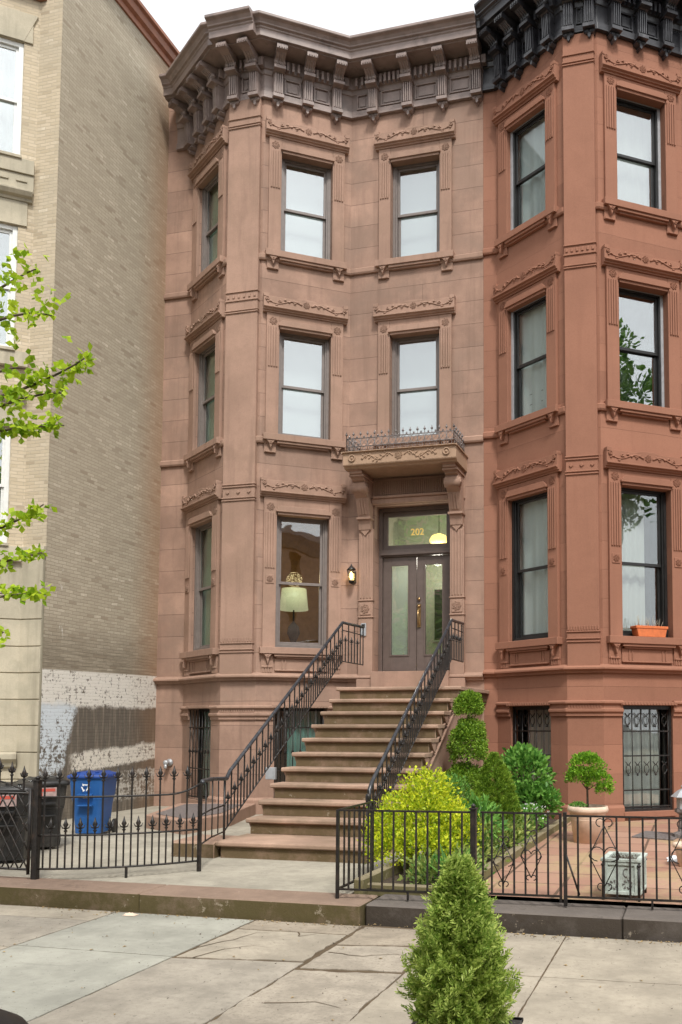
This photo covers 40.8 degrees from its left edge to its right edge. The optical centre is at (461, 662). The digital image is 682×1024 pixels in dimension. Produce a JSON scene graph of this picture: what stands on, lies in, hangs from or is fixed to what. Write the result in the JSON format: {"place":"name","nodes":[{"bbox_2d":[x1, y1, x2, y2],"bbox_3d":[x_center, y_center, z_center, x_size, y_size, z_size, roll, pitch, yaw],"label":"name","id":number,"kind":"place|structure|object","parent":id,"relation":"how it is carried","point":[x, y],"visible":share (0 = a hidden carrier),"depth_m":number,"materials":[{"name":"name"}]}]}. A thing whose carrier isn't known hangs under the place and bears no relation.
{"place":"outdoors","nodes":[
{"label":"outdoors","id":0,"kind":"place"},
{"bbox_2d":[0,806,422,893],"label":"yard paving","id":1,"kind":"structure","parent":0,"point":[305,876],"depth_m":9.79,"materials":[{"name":"concrete"}]},
{"bbox_2d":[0,781,32,860],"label":"wheelie bin","id":2,"kind":"object","parent":1,"relation":"on","point":[4,787],"visible":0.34,"depth_m":10.04,"materials":[{"name":"black plastic"}]},
{"bbox_2d":[17,776,69,847],"bbox_3d":[-5.273,1.885,11.355,0.546,0.886,0.736,3,-5,-33],"label":"wheelie bin","id":3,"kind":"object","parent":1,"relation":"on","point":[51,804],"visible":0.34,"depth_m":11.15,"materials":[{"name":"black plastic"}]},
{"bbox_2d":[0,0,179,819],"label":"corner house","id":4,"kind":"structure","parent":1,"relation":"on","point":[84,129],"depth_m":15.37,"materials":[{"name":"brick"}]},
{"bbox_2d":[0,427,10,542],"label":"window","id":5,"kind":"structure","parent":4,"relation":"in","point":[5,445],"depth_m":14.44,"materials":[{"name":"white paint"}]},
{"bbox_2d":[0,223,17,346],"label":"window","id":6,"kind":"structure","parent":4,"relation":"in","point":[8,233],"depth_m":14.71,"materials":[{"name":"white paint"}]},
{"bbox_2d":[0,37,23,154],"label":"window","id":7,"kind":"structure","parent":4,"relation":"in","point":[11,63],"depth_m":14.95,"materials":[{"name":"white glass"}]},
{"bbox_2d":[67,770,116,833],"bbox_3d":[-5.196,1.982,12.788,0.546,0.886,0.736,0,-4,-2],"label":"wheelie bin","id":8,"kind":"object","parent":1,"relation":"on","point":[81,789],"visible":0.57,"depth_m":12.52,"materials":[{"name":"blue plastic"}]},
{"bbox_2d":[30,765,202,879],"bbox_3d":[-3.495,1.627,9.214,1.654,1.130,0.248,1,-4,-19],"label":"spear fence","id":9,"kind":"object","parent":1,"relation":"on","point":[37,835],"visible":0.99,"depth_m":9.10,"materials":[{"name":"black metal"}]},
{"bbox_2d":[0,758,31,874],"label":"lattice gate","id":10,"kind":"structure","parent":9,"relation":"attached to","point":[12,770],"depth_m":9.03,"materials":[{"name":"black metal"}]},
{"bbox_2d":[146,803,255,834],"bbox_3d":[-4.171,2.426,14.138,1.333,0.218,2.963,0,-4,0],"label":"areaway hatch","id":11,"kind":"object","parent":1,"relation":"on","point":[247,810],"visible":0.62,"depth_m":13.63,"materials":[{"name":"brown stone"}]},
{"bbox_2d":[171,686,488,863],"bbox_3d":[-1.457,1.411,13.073,2.560,2.180,5.650,-1,-4,14],"label":"stoop","id":12,"kind":"object","parent":1,"relation":"on","point":[330,773],"visible":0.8,"depth_m":12.06,"materials":[{"name":"stone"}]},
{"bbox_2d":[200,621,363,843],"bbox_3d":[-2.343,0.797,12.465,0.321,3.203,5.661,-1,-4,11],"label":"stoop railing","id":13,"kind":"object","parent":12,"relation":"on","point":[323,682],"visible":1,"depth_m":12.13,"materials":[{"name":"metal"}]},
{"bbox_2d":[365,619,463,841],"bbox_3d":[-0.513,0.801,12.370,0.084,3.182,4.374,-1,-4,14],"label":"stoop railing","id":14,"kind":"object","parent":12,"relation":"on","point":[398,759],"visible":0.94,"depth_m":11.96,"materials":[{"name":"metal"}]},
{"bbox_2d":[339,801,373,887],"bbox_3d":[-0.980,1.738,8.493,0.024,0.793,0.882,-1,-4,14],"label":"garden fence","id":15,"kind":"object","parent":1,"relation":"on","point":[344,819],"visible":0.65,"depth_m":8.56,"materials":[{"name":"black metal"}]},
{"bbox_2d":[442,689,489,800],"bbox_3d":[0.029,1.381,12.941,0.781,2.022,0.791,-1,-4,14],"label":"ball topiary","id":16,"kind":"object","parent":1,"relation":"on","point":[468,729],"visible":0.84,"depth_m":12.82,"materials":[{"name":"green plant"}]},
{"bbox_2d":[280,587,307,641],"bbox_3d":[-3.146,-0.793,16.966,0.540,1.180,0.540,-1,-4,14],"label":"table lamp","id":17,"kind":"object","parent":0,"point":[293,599],"visible":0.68,"depth_m":16.83,"materials":[{"name":"beige fabric"}]},
{"bbox_2d":[140,0,477,51],"label":"sky","id":18,"kind":"structure","parent":0,"point":[179,19],"materials":[{"name":"white"}]},
{"bbox_2d":[0,904,681,1023],"bbox_3d":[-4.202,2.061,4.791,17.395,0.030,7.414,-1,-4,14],"label":"sidewalk","id":19,"kind":"structure","parent":0,"point":[54,963],"depth_m":6.22,"materials":[{"name":"grey concrete"}]},
{"bbox_2d":[0,1009,27,1023],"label":"litter bin","id":20,"kind":"object","parent":19,"relation":"on","point":[7,1017],"visible":1,"depth_m":3.46,"materials":[{"name":"black metal"}]},
{"bbox_2d":[0,241,95,647],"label":"street tree","id":21,"kind":"object","parent":19,"relation":"on","point":[11,394],"visible":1,"depth_m":5.99,"materials":[{"name":"green plant"}]},
{"bbox_2d":[124,912,137,915],"bbox_3d":[-2.964,2.252,8.091,0.131,0.024,0.076,-1,-4,14],"label":"crumpled paper","id":22,"kind":"object","parent":19,"relation":"on","point":[129,914],"visible":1,"depth_m":8.07,"materials":[{"name":"paper"}]},
{"bbox_2d":[195,931,404,1007],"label":"pavement cracks","id":23,"kind":"object","parent":19,"relation":"on","point":[253,945],"visible":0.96,"depth_m":6.71,"materials":[{"name":"grey concrete"}]},
{"bbox_2d":[3,906,681,1021],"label":"fallen leaves","id":24,"kind":"object","parent":19,"relation":"on","point":[341,938],"visible":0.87,"depth_m":7.31,"materials":[{"name":"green plant"}]},
{"bbox_2d":[411,1013,523,1023],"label":"black planter","id":25,"kind":"object","parent":19,"relation":"on","point":[517,1020],"visible":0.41,"depth_m":4.17,"materials":[{"name":"plastic"}]},
{"bbox_2d":[394,851,523,1023],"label":"potted cedar","id":26,"kind":"object","parent":25,"relation":"in","point":[460,971],"visible":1,"depth_m":3.95,"materials":[{"name":"green plant"}]},
{"bbox_2d":[372,816,556,890],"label":"garden soil","id":27,"kind":"structure","parent":0,"point":[397,877],"depth_m":8.97,"materials":[{"name":"brown soil"}]},
{"bbox_2d":[357,762,485,866],"bbox_3d":[-0.419,1.596,9.304,1.346,1.124,1.133,-1,-4,14],"label":"lime bush","id":28,"kind":"object","parent":27,"relation":"on","point":[417,793],"visible":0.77,"depth_m":9.18,"materials":[{"name":"yellow plant"}]},
{"bbox_2d":[430,771,470,807],"bbox_3d":[-0.022,1.790,11.504,0.849,0.792,0.695,-1,-4,14],"label":"fine shrub","id":29,"kind":"object","parent":27,"relation":"on","point":[455,776],"visible":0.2,"depth_m":11.60,"materials":[{"name":"green plant"}]},
{"bbox_2d":[425,844,481,877],"bbox_3d":[-0.071,1.935,8.348,0.523,0.535,0.568,1,-4,-9],"label":"spiky plant","id":30,"kind":"object","parent":27,"relation":"on","point":[443,855],"visible":0.11,"depth_m":8.39,"materials":[{"name":"green plant"}]},
{"bbox_2d":[354,817,570,896],"bbox_3d":[0.375,2.268,11.220,1.023,0.180,6.462,-1,-4,16],"label":"garden edging","id":31,"kind":"object","parent":27,"relation":"on","point":[387,868],"visible":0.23,"depth_m":8.85,"materials":[{"name":"stone"}]},
{"bbox_2d":[397,808,539,884],"bbox_3d":[0.089,1.966,10.293,1.296,0.710,4.118,-1,-4,14],"label":"ground cover","id":32,"kind":"object","parent":27,"relation":"on","point":[421,868],"visible":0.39,"depth_m":9.36,"materials":[{"name":"green plant"}]},
{"bbox_2d":[435,790,509,842],"bbox_3d":[0.129,1.732,9.926,0.736,0.691,1.097,2,-4,-24],"label":"broad leaf plant","id":33,"kind":"object","parent":27,"relation":"on","point":[484,805],"visible":0.27,"depth_m":9.68,"materials":[{"name":"green plant"}]},
{"bbox_2d":[470,751,523,846],"bbox_3d":[0.418,1.695,11.160,0.744,1.197,0.740,-1,-4,14],"label":"cone cedar","id":34,"kind":"object","parent":27,"relation":"on","point":[499,789],"visible":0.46,"depth_m":11.04,"materials":[{"name":"green plant"}]},
{"bbox_2d":[500,741,564,820],"bbox_3d":[0.990,1.776,12.973,1.040,1.288,0.891,-1,-4,14],"label":"leafy shrub","id":35,"kind":"object","parent":27,"relation":"on","point":[540,791],"visible":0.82,"depth_m":12.81,"materials":[{"name":"green plant"}]},
{"bbox_2d":[518,802,549,829],"bbox_3d":[0.875,2.047,12.057,0.587,0.372,0.591,1,-4,-18],"label":"white flowering plant","id":36,"kind":"object","parent":27,"relation":"on","point":[525,807],"visible":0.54,"depth_m":11.98,"materials":[{"name":"green plant"}]},
{"bbox_2d":[378,801,681,907],"bbox_3d":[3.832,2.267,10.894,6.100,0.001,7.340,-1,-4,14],"label":"terrace paving","id":37,"kind":"structure","parent":0,"point":[636,846],"depth_m":9.59,"materials":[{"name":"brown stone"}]},
{"bbox_2d":[0,876,377,925],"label":"brown kerb","id":38,"kind":"structure","parent":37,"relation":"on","point":[283,905],"depth_m":8.20,"materials":[{"name":"brown stone"}]},
{"bbox_2d":[365,894,681,942],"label":"dark kerb","id":39,"kind":"structure","parent":37,"relation":"on","point":[656,924],"depth_m":7.45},
{"bbox_2d":[335,803,477,900],"bbox_3d":[-0.482,1.665,7.945,1.276,0.865,0.074,-1,-4,11],"label":"garden fence","id":40,"kind":"object","parent":39,"relation":"on","point":[473,808],"visible":0.88,"depth_m":7.94,"materials":[{"name":"black metal"}]},
{"bbox_2d":[563,812,681,909],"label":"garden fence","id":41,"kind":"object","parent":39,"relation":"on","point":[566,859],"visible":1,"depth_m":7.60,"materials":[{"name":"black metal"}]},
{"bbox_2d":[480,811,561,902],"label":"garden gate","id":42,"kind":"structure","parent":41,"relation":"attached to","point":[503,881],"depth_m":7.76,"materials":[{"name":"black metal"}]},
{"bbox_2d":[474,0,681,821],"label":"red house","id":43,"kind":"structure","parent":37,"relation":"on","point":[582,187],"depth_m":14.89,"materials":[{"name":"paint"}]},
{"bbox_2d":[491,60,558,259],"bbox_3d":[1.179,-8.544,15.562,0.390,2.790,1.530,3,-5,-40],"label":"window","id":44,"kind":"structure","parent":43,"relation":"in","point":[529,114],"depth_m":15.67,"materials":[{"name":"brown stone"}]},
{"bbox_2d":[492,251,560,445],"bbox_3d":[1.179,-5.242,15.339,0.390,2.870,1.530,3,-5,-40],"label":"window","id":45,"kind":"structure","parent":43,"relation":"in","point":[531,296],"depth_m":15.46,"materials":[{"name":"brown stone"}]},
{"bbox_2d":[492,450,562,668],"bbox_3d":[1.179,-1.633,15.097,0.390,3.465,1.530,3,-5,-40],"label":"window","id":46,"kind":"structure","parent":43,"relation":"in","point":[532,487],"depth_m":15.22,"materials":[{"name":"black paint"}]},
{"bbox_2d":[506,702,550,812],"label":"basement window","id":47,"kind":"structure","parent":43,"relation":"in","point":[537,718],"depth_m":15.08,"materials":[{"name":"black paint"}]},
{"bbox_2d":[599,50,681,235],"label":"window","id":48,"kind":"structure","parent":43,"relation":"in","point":[634,93],"depth_m":15.17,"materials":[{"name":"brown stone"}]},
{"bbox_2d":[601,244,681,430],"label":"window","id":49,"kind":"structure","parent":43,"relation":"in","point":[638,274],"depth_m":14.95,"materials":[{"name":"brown stone"}]},
{"bbox_2d":[603,446,681,665],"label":"window","id":50,"kind":"structure","parent":43,"relation":"in","point":[633,478],"depth_m":14.70,"materials":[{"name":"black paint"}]},
{"bbox_2d":[630,615,667,636],"bbox_3d":[3.026,-0.579,14.518,0.600,0.361,0.192,1,-4,-21],"label":"window box","id":51,"kind":"object","parent":43,"relation":"on","point":[647,630],"visible":0.98,"depth_m":14.43,"materials":[{"name":"ceramic"}]},
{"bbox_2d":[621,701,677,816],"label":"basement window","id":52,"kind":"structure","parent":43,"relation":"in","point":[647,763],"depth_m":14.57,"materials":[{"name":"black paint"}]},
{"bbox_2d":[567,804,608,843],"bbox_3d":[1.638,2.085,11.651,0.530,0.460,0.530,-1,-4,14],"label":"plant pot","id":53,"kind":"object","parent":37,"relation":"on","point":[584,825],"visible":0.88,"depth_m":11.46,"materials":[{"name":"ceramic"}]},
{"bbox_2d":[563,750,616,807],"bbox_3d":[1.665,1.519,11.681,0.690,0.778,0.532,-1,-4,14],"label":"standard tree","id":54,"kind":"object","parent":53,"relation":"on","point":[587,773],"visible":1,"depth_m":11.61,"materials":[{"name":"green plant"}]},
{"bbox_2d":[600,851,647,901],"bbox_3d":[1.452,1.891,8.017,0.350,0.358,0.479,-1,-4,18],"label":"square planter","id":55,"kind":"object","parent":37,"relation":"on","point":[636,874],"visible":0.81,"depth_m":7.83,"materials":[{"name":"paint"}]},
{"bbox_2d":[671,786,681,838],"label":"garden lantern","id":56,"kind":"object","parent":37,"relation":"on","point":[677,794],"visible":0.97,"depth_m":12.08,"materials":[{"name":"white stone"}]},
{"bbox_2d":[672,841,681,866],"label":"plant pot","id":57,"kind":"object","parent":37,"relation":"on","point":[678,853],"visible":0.74,"depth_m":9.62,"materials":[{"name":"ceramic"}]},
{"bbox_2d":[632,831,676,840],"bbox_3d":[2.683,2.347,12.242,0.580,0.014,0.796,-2,-4,27],"label":"door mat","id":58,"kind":"object","parent":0,"point":[651,835],"depth_m":12.18,"materials":[{"name":"grey fabric"}]},
{"bbox_2d":[667,855,677,861],"bbox_3d":[2.449,2.184,10.139,0.286,0.052,0.440,-1,-4,14],"label":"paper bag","id":59,"kind":"object","parent":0,"point":[674,857],"visible":0.44,"depth_m":10.05,"materials":[{"name":"white paper"}]},
{"label":"yard bed","id":60,"kind":"structure","parent":0,"visible":0},
{"bbox_2d":[153,5,523,814],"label":"brown house","id":61,"kind":"structure","parent":60,"relation":"on","point":[323,401],"depth_m":16.36,"materials":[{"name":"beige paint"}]},
{"bbox_2d":[163,759,172,768],"bbox_3d":[-5.512,1.903,16.938,0.140,0.177,0.170,-1,-4,14],"label":"standpipe","id":62,"kind":"object","parent":61,"relation":"attached to","point":[168,762],"visible":1,"depth_m":16.88,"materials":[{"name":"grey metal"}]},
{"bbox_2d":[186,705,211,802],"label":"basement window","id":63,"kind":"structure","parent":61,"relation":"in","point":[204,733],"depth_m":16.59,"materials":[{"name":"black paint"}]},
{"bbox_2d":[179,480,222,676],"bbox_3d":[-4.718,-1.472,16.592,0.350,3.445,1.530,3,-5,-39],"label":"window","id":64,"kind":"structure","parent":61,"relation":"in","point":[202,507],"depth_m":16.82,"materials":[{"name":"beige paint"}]},
{"bbox_2d":[183,298,225,472],"bbox_3d":[-4.718,-5.081,16.835,0.350,2.850,1.530,3,-5,-39],"label":"window","id":65,"kind":"structure","parent":61,"relation":"in","point":[205,337],"depth_m":17.05,"materials":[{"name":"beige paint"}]},
{"bbox_2d":[187,125,228,301],"bbox_3d":[-4.718,-8.384,17.057,0.350,2.770,1.530,3,-5,-39],"label":"window","id":66,"kind":"structure","parent":61,"relation":"in","point":[208,172],"depth_m":17.23,"materials":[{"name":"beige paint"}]},
{"bbox_2d":[265,767,276,779],"bbox_3d":[-3.183,1.859,15.121,0.180,0.200,0.060,-1,-4,14],"label":"meter box","id":67,"kind":"object","parent":61,"relation":"attached to","point":[271,773],"visible":0.86,"depth_m":15.09,"materials":[{"name":"grey metal"}]},
{"bbox_2d":[218,476,346,673],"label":"window","id":68,"kind":"structure","parent":61,"relation":"in","point":[297,514],"depth_m":16.19,"materials":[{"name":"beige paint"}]},
{"bbox_2d":[272,705,328,782],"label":"basement window","id":69,"kind":"structure","parent":61,"relation":"in","point":[285,758],"depth_m":16.13,"materials":[{"name":"black paint"}]},
{"bbox_2d":[262,292,347,460],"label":"window","id":70,"kind":"structure","parent":61,"relation":"in","point":[299,332],"depth_m":16.44,"materials":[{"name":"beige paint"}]},
{"bbox_2d":[265,116,349,281],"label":"window","id":71,"kind":"structure","parent":61,"relation":"in","point":[301,157],"depth_m":16.65,"materials":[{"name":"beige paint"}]},
{"bbox_2d":[347,564,355,584],"bbox_3d":[-1.963,-1.585,16.238,0.180,0.376,0.218,-1,-4,14],"label":"wall lantern","id":72,"kind":"object","parent":61,"relation":"attached to","point":[352,581],"depth_m":16.19,"materials":[{"name":"black metal"}]},
{"bbox_2d":[361,623,365,635],"bbox_3d":[-1.744,-0.584,16.117,0.100,0.230,0.032,-1,-4,14],"label":"entry phone","id":73,"kind":"object","parent":61,"relation":"attached to","point":[363,624],"visible":0.62,"depth_m":16.10,"materials":[{"name":"grey metal"}]},
{"bbox_2d":[383,556,416,670],"bbox_3d":[-1.107,-0.880,16.373,0.636,2.075,0.067,-1,-4,14],"label":"door","id":74,"kind":"structure","parent":61,"relation":"in","point":[399,573],"depth_m":16.38,"materials":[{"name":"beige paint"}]},
{"bbox_2d":[373,294,455,448],"bbox_3d":[-0.798,-5.109,16.426,1.530,2.850,0.570,-1,-4,14],"label":"window","id":75,"kind":"structure","parent":61,"relation":"in","point":[420,330],"depth_m":16.39,"materials":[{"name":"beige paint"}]},
{"bbox_2d":[374,118,455,279],"bbox_3d":[-0.798,-8.411,16.648,1.530,2.770,0.570,-1,-4,14],"label":"window","id":76,"kind":"structure","parent":61,"relation":"in","point":[420,156],"depth_m":16.59,"materials":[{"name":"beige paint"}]},
{"bbox_2d":[417,555,449,670],"bbox_3d":[-0.495,-0.894,16.167,0.636,2.075,0.150,-1,-4,14],"label":"door","id":77,"kind":"structure","parent":61,"relation":"in","point":[423,659],"depth_m":16.21,"materials":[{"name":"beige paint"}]},
{"bbox_2d":[430,533,445,543],"bbox_3d":[-0.417,-2.606,17.054,0.360,0.770,0.360,-1,-4,14],"label":"pendant lamp","id":78,"kind":"object","parent":61,"relation":"hanging from","point":[438,538],"visible":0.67,"depth_m":16.90,"materials":[{"name":"yellow glass"}]}
]}

